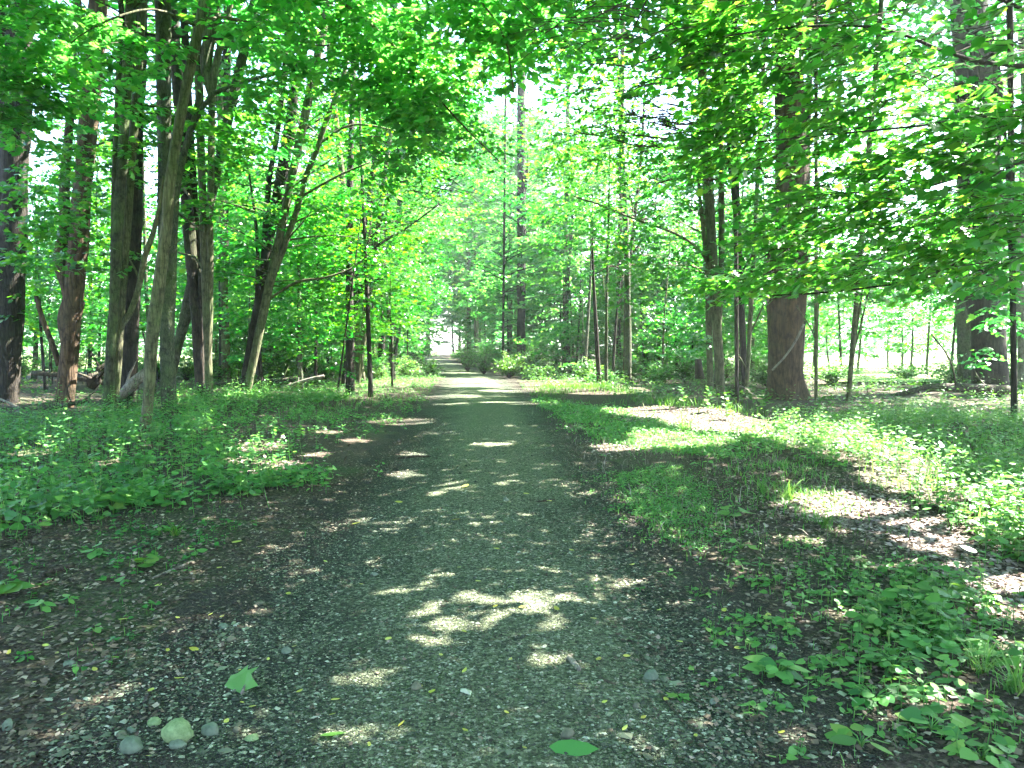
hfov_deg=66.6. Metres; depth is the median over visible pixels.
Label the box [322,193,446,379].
young tree
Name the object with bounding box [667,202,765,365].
young tree
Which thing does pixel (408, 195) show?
tall tree
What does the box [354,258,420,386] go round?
sapling
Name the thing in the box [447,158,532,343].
forest tree
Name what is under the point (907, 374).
bush
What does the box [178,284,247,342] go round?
sapling
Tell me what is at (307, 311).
sapling
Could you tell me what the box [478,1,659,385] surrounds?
tall tree
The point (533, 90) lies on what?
sky
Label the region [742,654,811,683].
leafy plant
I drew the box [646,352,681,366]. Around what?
bush
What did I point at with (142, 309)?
sapling
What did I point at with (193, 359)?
bush
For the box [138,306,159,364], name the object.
sapling
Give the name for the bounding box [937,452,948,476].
tall weed
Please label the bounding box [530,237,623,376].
young tree
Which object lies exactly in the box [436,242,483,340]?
forest tree
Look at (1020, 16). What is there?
canopy tree
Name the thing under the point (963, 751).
leafy plant
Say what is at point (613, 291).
forest tree
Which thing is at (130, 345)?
dark tree
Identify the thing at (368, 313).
young tree
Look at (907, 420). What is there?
tall weed
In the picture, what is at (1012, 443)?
tall weed
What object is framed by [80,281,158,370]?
sapling
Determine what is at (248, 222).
young tree
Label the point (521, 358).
bush
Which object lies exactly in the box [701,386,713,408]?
tall weed
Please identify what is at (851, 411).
tall weed
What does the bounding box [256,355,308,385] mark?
bush
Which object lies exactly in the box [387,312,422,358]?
sapling
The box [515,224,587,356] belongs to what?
forest tree
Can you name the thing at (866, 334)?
young tree
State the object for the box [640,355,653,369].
bush
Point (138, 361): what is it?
meadow
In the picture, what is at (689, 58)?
maple tree
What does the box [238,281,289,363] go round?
sapling
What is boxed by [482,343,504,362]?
bush
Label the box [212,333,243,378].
bush
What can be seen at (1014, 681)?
grass tuft
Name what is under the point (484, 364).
bush
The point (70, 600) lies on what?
leafy plant
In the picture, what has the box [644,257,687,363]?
sapling
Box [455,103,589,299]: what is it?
forest tree
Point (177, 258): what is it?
forest tree
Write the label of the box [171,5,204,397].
dead tree
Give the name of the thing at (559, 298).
forest tree
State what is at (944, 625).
weeds
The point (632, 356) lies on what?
bush
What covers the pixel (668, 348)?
sapling
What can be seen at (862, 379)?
meadow
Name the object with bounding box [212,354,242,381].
bush
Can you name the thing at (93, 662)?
stick
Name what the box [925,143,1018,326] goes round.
young tree
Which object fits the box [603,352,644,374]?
bush
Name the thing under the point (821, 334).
young tree
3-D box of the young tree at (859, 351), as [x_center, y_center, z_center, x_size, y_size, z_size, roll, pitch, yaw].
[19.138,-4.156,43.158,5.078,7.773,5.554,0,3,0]
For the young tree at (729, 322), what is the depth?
28.74 m
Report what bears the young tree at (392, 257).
on the forest floor
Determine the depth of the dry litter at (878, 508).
7.22 m
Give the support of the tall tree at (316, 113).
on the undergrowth
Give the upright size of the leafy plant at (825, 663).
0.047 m
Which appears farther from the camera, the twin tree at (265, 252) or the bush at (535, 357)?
the bush at (535, 357)
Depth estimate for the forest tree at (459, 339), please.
143.94 m
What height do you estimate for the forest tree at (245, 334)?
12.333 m
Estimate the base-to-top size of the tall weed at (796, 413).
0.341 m
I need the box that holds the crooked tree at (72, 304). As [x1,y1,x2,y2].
[0,0,249,406]
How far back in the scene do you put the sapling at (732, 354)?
30.45 m
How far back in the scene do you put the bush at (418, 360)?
59.81 m
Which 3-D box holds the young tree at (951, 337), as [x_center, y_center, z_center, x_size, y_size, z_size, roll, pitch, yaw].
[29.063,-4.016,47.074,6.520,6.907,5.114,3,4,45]
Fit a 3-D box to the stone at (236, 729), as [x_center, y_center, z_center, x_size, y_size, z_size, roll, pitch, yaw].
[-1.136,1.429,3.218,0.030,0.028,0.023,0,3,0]
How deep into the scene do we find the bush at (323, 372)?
35.89 m
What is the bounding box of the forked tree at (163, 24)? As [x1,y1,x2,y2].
[99,0,430,409]
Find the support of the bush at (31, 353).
on the forest floor
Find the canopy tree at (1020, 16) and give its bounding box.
[1014,1,1023,62]
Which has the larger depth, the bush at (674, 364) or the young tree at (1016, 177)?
the bush at (674, 364)
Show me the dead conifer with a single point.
(663, 121)
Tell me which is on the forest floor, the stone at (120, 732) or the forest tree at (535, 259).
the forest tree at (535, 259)
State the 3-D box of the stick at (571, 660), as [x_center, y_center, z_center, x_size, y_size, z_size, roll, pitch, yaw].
[0.306,1.377,3.853,0.024,0.023,0.160,-1,3,-16]
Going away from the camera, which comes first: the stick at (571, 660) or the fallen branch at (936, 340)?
the stick at (571, 660)
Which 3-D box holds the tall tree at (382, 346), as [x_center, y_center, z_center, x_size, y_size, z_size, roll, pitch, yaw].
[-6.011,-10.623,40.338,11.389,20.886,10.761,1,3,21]
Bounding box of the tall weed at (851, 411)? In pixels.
[846,398,857,424]
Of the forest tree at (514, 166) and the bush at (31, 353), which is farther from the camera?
the forest tree at (514, 166)
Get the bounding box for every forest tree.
[146,200,271,358]
[150,210,286,353]
[154,122,288,350]
[176,125,285,347]
[212,198,336,357]
[251,262,315,359]
[274,229,366,365]
[291,135,388,368]
[311,227,389,362]
[318,158,439,353]
[327,223,446,354]
[336,148,465,366]
[365,132,453,328]
[365,133,458,354]
[375,227,460,366]
[377,247,444,359]
[424,110,512,360]
[425,216,454,355]
[426,100,530,362]
[426,300,451,336]
[427,150,496,352]
[430,271,462,353]
[432,221,478,349]
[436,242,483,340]
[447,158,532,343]
[447,240,499,346]
[448,98,556,351]
[450,263,505,351]
[453,245,550,357]
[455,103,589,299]
[461,184,551,348]
[471,290,553,351]
[479,94,646,372]
[480,228,531,331]
[492,182,589,365]
[494,223,577,364]
[513,237,587,361]
[514,211,646,368]
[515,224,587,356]
[542,134,646,361]
[573,252,678,348]
[601,134,702,369]
[621,230,717,360]
[622,121,745,347]
[676,130,812,344]
[716,187,768,356]
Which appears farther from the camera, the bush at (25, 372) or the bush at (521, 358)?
the bush at (521, 358)
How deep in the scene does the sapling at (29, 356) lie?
34.19 m
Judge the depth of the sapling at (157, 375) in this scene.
33.70 m
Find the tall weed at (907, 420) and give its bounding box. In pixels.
[900,411,914,435]
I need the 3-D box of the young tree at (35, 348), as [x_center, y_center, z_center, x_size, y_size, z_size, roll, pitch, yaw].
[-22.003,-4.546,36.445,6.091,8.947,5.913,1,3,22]
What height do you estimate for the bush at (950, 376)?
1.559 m
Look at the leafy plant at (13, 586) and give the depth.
4.91 m
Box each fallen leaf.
[189,647,198,650]
[225,665,258,692]
[320,732,345,735]
[549,739,597,755]
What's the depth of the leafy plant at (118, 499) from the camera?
7.28 m
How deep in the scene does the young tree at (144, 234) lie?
25.35 m
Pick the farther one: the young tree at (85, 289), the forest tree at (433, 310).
the forest tree at (433, 310)
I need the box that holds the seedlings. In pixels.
[0,493,305,676]
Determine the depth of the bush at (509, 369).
40.91 m
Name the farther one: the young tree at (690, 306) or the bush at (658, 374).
the young tree at (690, 306)
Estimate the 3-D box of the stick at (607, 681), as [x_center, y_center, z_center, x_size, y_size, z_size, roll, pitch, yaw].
[0.448,1.396,3.667,0.017,0.016,0.099,-3,4,-44]
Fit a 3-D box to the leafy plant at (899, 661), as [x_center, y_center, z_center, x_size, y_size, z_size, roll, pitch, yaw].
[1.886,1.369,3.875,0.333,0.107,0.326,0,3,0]
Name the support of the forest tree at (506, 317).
on the forest floor
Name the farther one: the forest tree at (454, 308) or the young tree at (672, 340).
the forest tree at (454, 308)
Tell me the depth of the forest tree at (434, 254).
56.19 m
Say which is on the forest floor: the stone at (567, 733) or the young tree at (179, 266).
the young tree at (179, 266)
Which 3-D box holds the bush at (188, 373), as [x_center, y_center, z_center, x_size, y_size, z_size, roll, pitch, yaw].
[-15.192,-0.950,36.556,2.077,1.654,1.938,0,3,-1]
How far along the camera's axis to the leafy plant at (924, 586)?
4.88 m
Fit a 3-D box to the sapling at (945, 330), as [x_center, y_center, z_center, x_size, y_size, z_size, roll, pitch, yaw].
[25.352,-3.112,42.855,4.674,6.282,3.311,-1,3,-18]
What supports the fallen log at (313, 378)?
on the forest floor
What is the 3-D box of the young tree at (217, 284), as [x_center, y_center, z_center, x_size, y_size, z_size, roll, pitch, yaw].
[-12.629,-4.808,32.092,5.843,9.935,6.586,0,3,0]
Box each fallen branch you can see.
[0,398,27,412]
[771,324,804,370]
[931,334,955,384]
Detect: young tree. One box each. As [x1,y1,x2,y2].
[22,160,144,390]
[23,112,152,373]
[23,194,56,341]
[24,197,108,378]
[25,204,56,323]
[26,105,177,360]
[31,17,255,394]
[32,232,108,339]
[51,170,154,330]
[95,218,215,338]
[141,148,273,359]
[143,111,375,394]
[144,173,274,322]
[176,230,275,371]
[179,156,321,377]
[213,154,383,388]
[213,187,296,325]
[238,212,333,343]
[241,187,415,386]
[243,105,372,381]
[254,39,460,396]
[288,159,385,338]
[301,225,414,337]
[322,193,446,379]
[330,187,446,355]
[515,43,668,382]
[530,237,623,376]
[534,159,656,385]
[534,225,621,373]
[554,221,677,358]
[558,251,689,380]
[561,219,667,379]
[575,207,683,375]
[580,201,697,375]
[611,208,704,373]
[634,199,731,381]
[652,207,764,379]
[657,71,813,387]
[665,187,768,357]
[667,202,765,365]
[671,229,766,348]
[676,188,810,380]
[696,167,838,351]
[722,222,826,362]
[731,209,828,355]
[804,235,906,373]
[804,250,851,370]
[804,250,866,366]
[820,241,905,372]
[840,255,951,367]
[841,267,930,367]
[858,250,955,369]
[874,192,956,375]
[895,209,1009,368]
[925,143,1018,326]
[933,329,1009,347]
[1002,147,1019,319]
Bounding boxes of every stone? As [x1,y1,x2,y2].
[2,718,12,730]
[63,660,75,667]
[116,730,127,736]
[119,735,144,753]
[127,727,136,733]
[147,717,160,726]
[161,717,193,743]
[169,739,186,748]
[201,722,218,735]
[218,623,228,628]
[226,636,235,641]
[233,726,240,731]
[244,733,258,740]
[281,647,291,653]
[411,681,422,689]
[560,727,574,738]
[632,702,639,707]
[643,669,658,681]
[709,698,717,704]
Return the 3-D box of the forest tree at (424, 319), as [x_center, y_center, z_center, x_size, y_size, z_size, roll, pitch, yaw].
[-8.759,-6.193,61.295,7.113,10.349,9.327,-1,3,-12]
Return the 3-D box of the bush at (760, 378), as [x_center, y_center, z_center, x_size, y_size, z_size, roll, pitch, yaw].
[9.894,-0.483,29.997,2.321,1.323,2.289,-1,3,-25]
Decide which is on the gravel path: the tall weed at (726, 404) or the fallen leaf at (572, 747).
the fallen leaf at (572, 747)
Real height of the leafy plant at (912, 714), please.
0.080 m
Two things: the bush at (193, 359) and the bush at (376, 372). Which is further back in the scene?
the bush at (193, 359)
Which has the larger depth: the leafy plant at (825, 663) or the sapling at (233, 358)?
the sapling at (233, 358)
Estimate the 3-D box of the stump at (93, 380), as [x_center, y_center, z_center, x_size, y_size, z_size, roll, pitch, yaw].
[-11.838,-0.344,22.057,0.957,1.026,1.230,2,4,43]
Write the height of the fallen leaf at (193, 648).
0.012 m
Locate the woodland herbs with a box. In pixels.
[20,352,441,409]
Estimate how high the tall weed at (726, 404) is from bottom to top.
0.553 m
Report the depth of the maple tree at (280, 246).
23.19 m
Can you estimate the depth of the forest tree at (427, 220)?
77.13 m
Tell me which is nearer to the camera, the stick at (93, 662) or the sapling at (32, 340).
the stick at (93, 662)
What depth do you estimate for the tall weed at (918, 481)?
8.22 m
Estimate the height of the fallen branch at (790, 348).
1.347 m
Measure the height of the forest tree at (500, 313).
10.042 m
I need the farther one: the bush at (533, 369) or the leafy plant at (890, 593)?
the bush at (533, 369)
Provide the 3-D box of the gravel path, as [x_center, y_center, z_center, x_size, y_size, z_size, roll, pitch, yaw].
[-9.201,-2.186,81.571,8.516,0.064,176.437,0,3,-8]
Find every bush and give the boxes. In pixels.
[21,355,39,378]
[25,343,58,368]
[38,352,54,370]
[39,330,104,374]
[45,359,57,371]
[83,357,104,379]
[137,357,159,380]
[177,348,193,380]
[180,346,218,369]
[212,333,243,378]
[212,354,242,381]
[233,312,311,377]
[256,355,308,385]
[281,342,324,371]
[303,360,342,379]
[355,361,390,379]
[363,349,390,374]
[395,352,424,377]
[405,334,441,366]
[416,359,445,376]
[445,335,484,370]
[465,345,499,373]
[473,338,497,357]
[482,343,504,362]
[486,350,531,377]
[492,349,513,365]
[508,351,538,369]
[510,330,546,359]
[515,344,553,367]
[521,358,558,379]
[526,346,548,363]
[542,351,561,366]
[556,345,582,366]
[570,356,603,380]
[583,367,620,384]
[587,345,615,370]
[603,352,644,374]
[608,357,642,374]
[609,337,651,366]
[635,360,680,384]
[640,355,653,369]
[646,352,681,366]
[661,358,693,372]
[664,347,714,382]
[702,358,727,377]
[713,343,734,379]
[734,355,767,385]
[750,356,767,375]
[805,356,868,383]
[883,360,936,378]
[919,349,956,382]
[1007,352,1010,385]
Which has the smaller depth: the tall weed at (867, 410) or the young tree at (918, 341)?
the tall weed at (867, 410)
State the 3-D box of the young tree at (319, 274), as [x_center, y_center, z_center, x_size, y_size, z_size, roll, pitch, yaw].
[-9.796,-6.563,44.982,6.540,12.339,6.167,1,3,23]
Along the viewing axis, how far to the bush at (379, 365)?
37.09 m
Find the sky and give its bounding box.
[7,0,1023,348]
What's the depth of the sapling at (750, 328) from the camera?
25.89 m
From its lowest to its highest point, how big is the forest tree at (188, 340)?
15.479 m
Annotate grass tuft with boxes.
[160,516,192,535]
[670,406,706,432]
[748,477,770,492]
[760,475,814,500]
[813,510,844,527]
[951,629,1017,675]
[969,643,1023,696]
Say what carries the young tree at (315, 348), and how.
on the forest floor
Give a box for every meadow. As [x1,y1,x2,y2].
[23,352,335,369]
[725,352,1017,381]
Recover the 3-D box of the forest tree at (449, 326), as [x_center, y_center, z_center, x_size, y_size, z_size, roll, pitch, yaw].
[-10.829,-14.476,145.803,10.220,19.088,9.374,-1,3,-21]
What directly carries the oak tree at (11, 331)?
on the forest floor
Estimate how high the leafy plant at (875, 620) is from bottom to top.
0.142 m
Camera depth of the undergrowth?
10.61 m
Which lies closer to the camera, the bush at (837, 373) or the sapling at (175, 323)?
the bush at (837, 373)
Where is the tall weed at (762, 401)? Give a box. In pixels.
[757,389,771,405]
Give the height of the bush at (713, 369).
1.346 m
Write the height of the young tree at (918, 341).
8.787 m
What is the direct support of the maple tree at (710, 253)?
on the forest floor
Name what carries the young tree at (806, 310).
on the forest floor
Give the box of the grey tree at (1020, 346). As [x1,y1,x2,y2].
[851,7,1023,390]
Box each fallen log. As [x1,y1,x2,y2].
[1,380,102,409]
[31,355,139,388]
[119,360,143,400]
[213,366,296,385]
[282,375,323,387]
[867,371,1009,395]
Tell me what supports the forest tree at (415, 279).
on the forest floor
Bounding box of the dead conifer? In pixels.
[541,1,738,405]
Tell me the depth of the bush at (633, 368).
38.92 m
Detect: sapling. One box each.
[22,270,48,378]
[22,282,105,383]
[25,234,107,384]
[25,255,84,380]
[42,320,106,363]
[49,215,156,373]
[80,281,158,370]
[95,204,186,343]
[106,233,193,382]
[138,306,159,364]
[140,259,190,364]
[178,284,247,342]
[190,296,262,353]
[212,220,300,363]
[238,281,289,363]
[280,266,338,366]
[295,298,364,373]
[298,176,411,392]
[308,209,392,385]
[309,271,378,358]
[336,255,404,365]
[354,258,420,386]
[377,316,418,361]
[385,284,418,350]
[386,286,435,366]
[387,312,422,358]
[563,298,604,362]
[584,275,622,355]
[588,272,622,366]
[597,240,668,375]
[641,304,703,360]
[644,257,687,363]
[657,276,697,372]
[702,1,770,388]
[702,265,767,385]
[713,210,767,370]
[719,0,923,403]
[729,223,813,361]
[810,0,976,402]
[913,0,1023,419]
[934,302,1009,345]
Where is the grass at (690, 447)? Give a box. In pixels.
[466,396,909,564]
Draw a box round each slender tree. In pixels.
[286,3,567,385]
[289,31,458,382]
[336,0,557,374]
[436,0,549,372]
[482,80,616,372]
[574,1,674,376]
[574,121,826,390]
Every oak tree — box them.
[0,0,151,402]
[530,0,994,400]
[811,0,1020,382]
[834,0,1023,396]
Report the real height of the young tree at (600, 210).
12.568 m
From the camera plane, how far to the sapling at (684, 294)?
40.90 m
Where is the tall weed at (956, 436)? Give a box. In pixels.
[951,424,962,446]
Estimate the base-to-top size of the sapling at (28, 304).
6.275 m
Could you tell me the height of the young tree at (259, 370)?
9.096 m
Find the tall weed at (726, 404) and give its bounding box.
[718,392,732,415]
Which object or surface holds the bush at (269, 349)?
on the forest floor
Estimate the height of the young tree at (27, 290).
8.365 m
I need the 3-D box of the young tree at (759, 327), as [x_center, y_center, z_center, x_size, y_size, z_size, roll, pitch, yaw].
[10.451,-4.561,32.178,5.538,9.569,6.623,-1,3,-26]
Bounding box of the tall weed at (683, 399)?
[678,386,690,403]
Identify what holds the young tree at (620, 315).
on the forest floor
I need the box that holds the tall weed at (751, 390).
[745,382,756,397]
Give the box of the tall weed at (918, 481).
[911,466,926,489]
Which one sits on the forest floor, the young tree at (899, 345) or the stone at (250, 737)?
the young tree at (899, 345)
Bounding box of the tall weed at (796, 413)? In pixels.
[790,406,802,422]
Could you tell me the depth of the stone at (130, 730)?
3.21 m
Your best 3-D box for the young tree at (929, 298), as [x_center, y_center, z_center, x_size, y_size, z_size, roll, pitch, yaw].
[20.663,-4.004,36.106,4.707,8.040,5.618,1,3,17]
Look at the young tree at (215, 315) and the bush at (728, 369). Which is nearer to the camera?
the bush at (728, 369)
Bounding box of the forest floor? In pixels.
[0,349,1023,767]
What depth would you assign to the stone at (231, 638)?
4.21 m
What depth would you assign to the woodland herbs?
32.21 m
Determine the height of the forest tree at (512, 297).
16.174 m
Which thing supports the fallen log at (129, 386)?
on the forest floor
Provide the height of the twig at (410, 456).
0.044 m
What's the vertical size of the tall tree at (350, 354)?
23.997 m
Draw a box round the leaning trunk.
[175,0,256,374]
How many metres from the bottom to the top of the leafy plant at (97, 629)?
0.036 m
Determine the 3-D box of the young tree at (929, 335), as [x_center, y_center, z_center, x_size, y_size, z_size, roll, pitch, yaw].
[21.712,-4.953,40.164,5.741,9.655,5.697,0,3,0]
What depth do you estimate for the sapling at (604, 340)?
38.73 m
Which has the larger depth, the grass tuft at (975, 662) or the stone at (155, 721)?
the grass tuft at (975, 662)
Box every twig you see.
[398,455,430,458]
[659,691,703,735]
[691,455,710,460]
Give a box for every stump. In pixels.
[76,354,104,389]
[695,359,703,378]
[729,383,752,397]
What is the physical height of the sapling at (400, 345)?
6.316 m
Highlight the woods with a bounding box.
[23,279,1017,356]
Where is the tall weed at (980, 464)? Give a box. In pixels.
[973,449,989,481]
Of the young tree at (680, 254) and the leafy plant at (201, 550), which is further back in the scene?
the young tree at (680, 254)
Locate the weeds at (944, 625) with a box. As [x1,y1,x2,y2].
[585,393,1023,767]
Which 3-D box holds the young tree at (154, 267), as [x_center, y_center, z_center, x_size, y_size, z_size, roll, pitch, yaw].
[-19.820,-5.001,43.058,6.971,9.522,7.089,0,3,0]
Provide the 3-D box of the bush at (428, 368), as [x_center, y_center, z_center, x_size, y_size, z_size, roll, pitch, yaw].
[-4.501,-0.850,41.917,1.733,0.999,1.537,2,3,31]
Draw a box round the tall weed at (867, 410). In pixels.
[863,401,873,428]
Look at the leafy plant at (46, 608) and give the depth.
4.65 m
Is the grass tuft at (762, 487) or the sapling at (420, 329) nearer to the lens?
the grass tuft at (762, 487)
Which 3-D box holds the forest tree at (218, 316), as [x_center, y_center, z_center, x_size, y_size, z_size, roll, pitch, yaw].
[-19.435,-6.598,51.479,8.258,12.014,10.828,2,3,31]
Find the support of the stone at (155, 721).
on the gravel path
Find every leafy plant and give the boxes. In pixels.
[0,581,34,594]
[24,599,55,611]
[27,488,62,516]
[58,594,78,604]
[80,543,111,558]
[84,623,102,632]
[89,490,136,513]
[112,454,158,478]
[114,576,131,586]
[134,554,162,567]
[146,524,170,534]
[187,548,207,554]
[656,568,677,577]
[666,692,690,702]
[717,505,755,517]
[727,538,757,549]
[729,613,756,620]
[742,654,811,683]
[769,616,784,625]
[816,656,848,675]
[824,723,892,754]
[841,675,906,708]
[844,603,913,635]
[859,643,930,672]
[881,585,952,613]
[886,667,956,700]
[894,626,966,661]
[895,705,974,738]
[909,573,982,602]
[943,739,1014,767]
[963,632,1023,666]
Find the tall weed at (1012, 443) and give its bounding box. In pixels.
[1004,427,1020,460]
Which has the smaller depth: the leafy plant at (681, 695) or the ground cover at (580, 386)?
the leafy plant at (681, 695)
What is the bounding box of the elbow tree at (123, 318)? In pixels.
[114,0,163,410]
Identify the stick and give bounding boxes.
[40,563,74,576]
[82,657,109,665]
[152,560,192,578]
[240,675,253,694]
[566,654,580,670]
[599,676,615,684]
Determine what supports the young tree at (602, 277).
on the forest floor
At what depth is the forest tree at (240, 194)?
55.69 m
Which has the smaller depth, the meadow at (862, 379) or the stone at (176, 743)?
the stone at (176, 743)
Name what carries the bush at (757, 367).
on the forest floor
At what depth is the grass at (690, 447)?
9.92 m
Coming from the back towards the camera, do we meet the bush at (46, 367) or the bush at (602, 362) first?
the bush at (46, 367)
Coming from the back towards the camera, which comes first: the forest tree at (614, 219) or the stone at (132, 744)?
the forest tree at (614, 219)
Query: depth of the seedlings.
5.86 m
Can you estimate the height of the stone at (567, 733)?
0.044 m
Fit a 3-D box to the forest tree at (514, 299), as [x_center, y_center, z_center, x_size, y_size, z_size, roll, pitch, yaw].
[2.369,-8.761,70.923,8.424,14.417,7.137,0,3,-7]
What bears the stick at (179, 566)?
on the forest floor
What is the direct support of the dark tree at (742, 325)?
on the forest floor
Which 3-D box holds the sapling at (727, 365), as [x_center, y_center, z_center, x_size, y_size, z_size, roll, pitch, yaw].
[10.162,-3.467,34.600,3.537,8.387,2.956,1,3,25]
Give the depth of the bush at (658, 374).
32.88 m
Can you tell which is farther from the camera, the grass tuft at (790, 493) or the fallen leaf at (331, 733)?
the grass tuft at (790, 493)
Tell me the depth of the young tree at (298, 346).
28.41 m
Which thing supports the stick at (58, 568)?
on the forest floor
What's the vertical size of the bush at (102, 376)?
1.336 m
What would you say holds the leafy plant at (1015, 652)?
on the forest floor
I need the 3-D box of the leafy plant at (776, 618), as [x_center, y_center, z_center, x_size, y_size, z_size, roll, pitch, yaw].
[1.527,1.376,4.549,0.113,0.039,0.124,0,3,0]
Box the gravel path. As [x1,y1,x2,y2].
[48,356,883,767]
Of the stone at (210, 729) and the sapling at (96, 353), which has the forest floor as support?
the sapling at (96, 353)
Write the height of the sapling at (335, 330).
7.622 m
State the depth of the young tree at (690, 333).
32.66 m
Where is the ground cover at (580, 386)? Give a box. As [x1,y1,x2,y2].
[517,357,1023,418]
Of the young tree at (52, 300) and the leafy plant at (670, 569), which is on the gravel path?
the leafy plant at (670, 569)
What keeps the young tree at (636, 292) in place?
on the forest floor
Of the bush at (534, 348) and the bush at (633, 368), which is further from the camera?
the bush at (534, 348)
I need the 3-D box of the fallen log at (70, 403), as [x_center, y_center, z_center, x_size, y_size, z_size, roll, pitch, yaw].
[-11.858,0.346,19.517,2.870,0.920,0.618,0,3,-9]
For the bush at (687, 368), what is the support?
on the forest floor
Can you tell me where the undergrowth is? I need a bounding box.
[0,366,445,538]
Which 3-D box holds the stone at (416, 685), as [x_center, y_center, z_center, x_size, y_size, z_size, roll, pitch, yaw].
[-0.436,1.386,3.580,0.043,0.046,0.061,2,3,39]
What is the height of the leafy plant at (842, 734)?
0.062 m
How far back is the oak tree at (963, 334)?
30.87 m
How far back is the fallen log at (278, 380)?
25.96 m
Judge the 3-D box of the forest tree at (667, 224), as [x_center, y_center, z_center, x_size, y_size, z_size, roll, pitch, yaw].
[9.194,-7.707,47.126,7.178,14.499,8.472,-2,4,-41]
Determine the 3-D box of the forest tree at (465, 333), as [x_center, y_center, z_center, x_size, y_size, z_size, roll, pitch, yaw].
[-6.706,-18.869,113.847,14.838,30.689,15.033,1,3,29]
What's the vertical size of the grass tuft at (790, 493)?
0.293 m
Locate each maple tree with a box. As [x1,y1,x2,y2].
[0,0,286,416]
[0,0,606,437]
[51,0,539,401]
[143,0,543,398]
[410,54,825,377]
[501,0,1023,316]
[506,0,827,396]
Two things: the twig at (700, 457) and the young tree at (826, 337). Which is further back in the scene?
the young tree at (826, 337)
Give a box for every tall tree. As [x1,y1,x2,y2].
[11,0,405,272]
[103,2,355,386]
[196,0,448,382]
[255,0,500,378]
[269,0,476,395]
[301,17,459,373]
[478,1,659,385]
[746,60,927,368]
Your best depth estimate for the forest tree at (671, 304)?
53.40 m
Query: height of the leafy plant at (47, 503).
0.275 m
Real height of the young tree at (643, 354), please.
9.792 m
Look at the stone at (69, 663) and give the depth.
3.91 m
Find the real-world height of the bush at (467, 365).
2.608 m
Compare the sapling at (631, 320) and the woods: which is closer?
the sapling at (631, 320)
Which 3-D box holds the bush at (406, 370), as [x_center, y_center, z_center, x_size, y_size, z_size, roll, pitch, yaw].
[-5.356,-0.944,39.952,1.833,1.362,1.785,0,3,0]
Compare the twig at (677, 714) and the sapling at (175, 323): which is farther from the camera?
the sapling at (175, 323)
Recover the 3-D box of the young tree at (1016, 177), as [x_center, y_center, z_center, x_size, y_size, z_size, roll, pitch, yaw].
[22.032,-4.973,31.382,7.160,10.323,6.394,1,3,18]
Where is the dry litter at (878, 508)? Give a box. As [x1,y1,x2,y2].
[195,402,1023,631]
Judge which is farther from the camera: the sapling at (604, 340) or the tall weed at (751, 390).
the sapling at (604, 340)
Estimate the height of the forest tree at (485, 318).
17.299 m
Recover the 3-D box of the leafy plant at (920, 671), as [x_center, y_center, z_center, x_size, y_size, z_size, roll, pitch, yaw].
[1.908,1.392,3.620,0.268,0.075,0.265,2,3,41]
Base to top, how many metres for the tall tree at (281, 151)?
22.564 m
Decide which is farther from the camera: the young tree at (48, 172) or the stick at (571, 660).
the young tree at (48, 172)
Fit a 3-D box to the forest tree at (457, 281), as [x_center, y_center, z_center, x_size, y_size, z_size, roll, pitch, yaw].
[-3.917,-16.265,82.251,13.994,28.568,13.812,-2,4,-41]
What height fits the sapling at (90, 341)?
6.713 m
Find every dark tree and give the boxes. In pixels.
[82,2,399,386]
[83,0,334,409]
[439,14,586,369]
[521,4,871,386]
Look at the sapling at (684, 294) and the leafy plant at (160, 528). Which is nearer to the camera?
the leafy plant at (160, 528)
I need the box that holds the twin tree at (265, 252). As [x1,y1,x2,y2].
[115,0,529,395]
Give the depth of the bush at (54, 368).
44.96 m
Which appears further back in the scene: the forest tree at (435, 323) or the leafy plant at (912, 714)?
the forest tree at (435, 323)
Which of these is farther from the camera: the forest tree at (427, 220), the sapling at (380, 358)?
the forest tree at (427, 220)
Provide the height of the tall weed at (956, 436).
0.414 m
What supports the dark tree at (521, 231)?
on the forest floor
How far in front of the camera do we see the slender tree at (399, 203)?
43.68 m
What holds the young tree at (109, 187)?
on the forest floor
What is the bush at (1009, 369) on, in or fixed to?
on the forest floor
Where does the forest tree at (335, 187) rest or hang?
on the forest floor
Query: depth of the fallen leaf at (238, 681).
3.64 m
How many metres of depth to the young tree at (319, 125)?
35.40 m

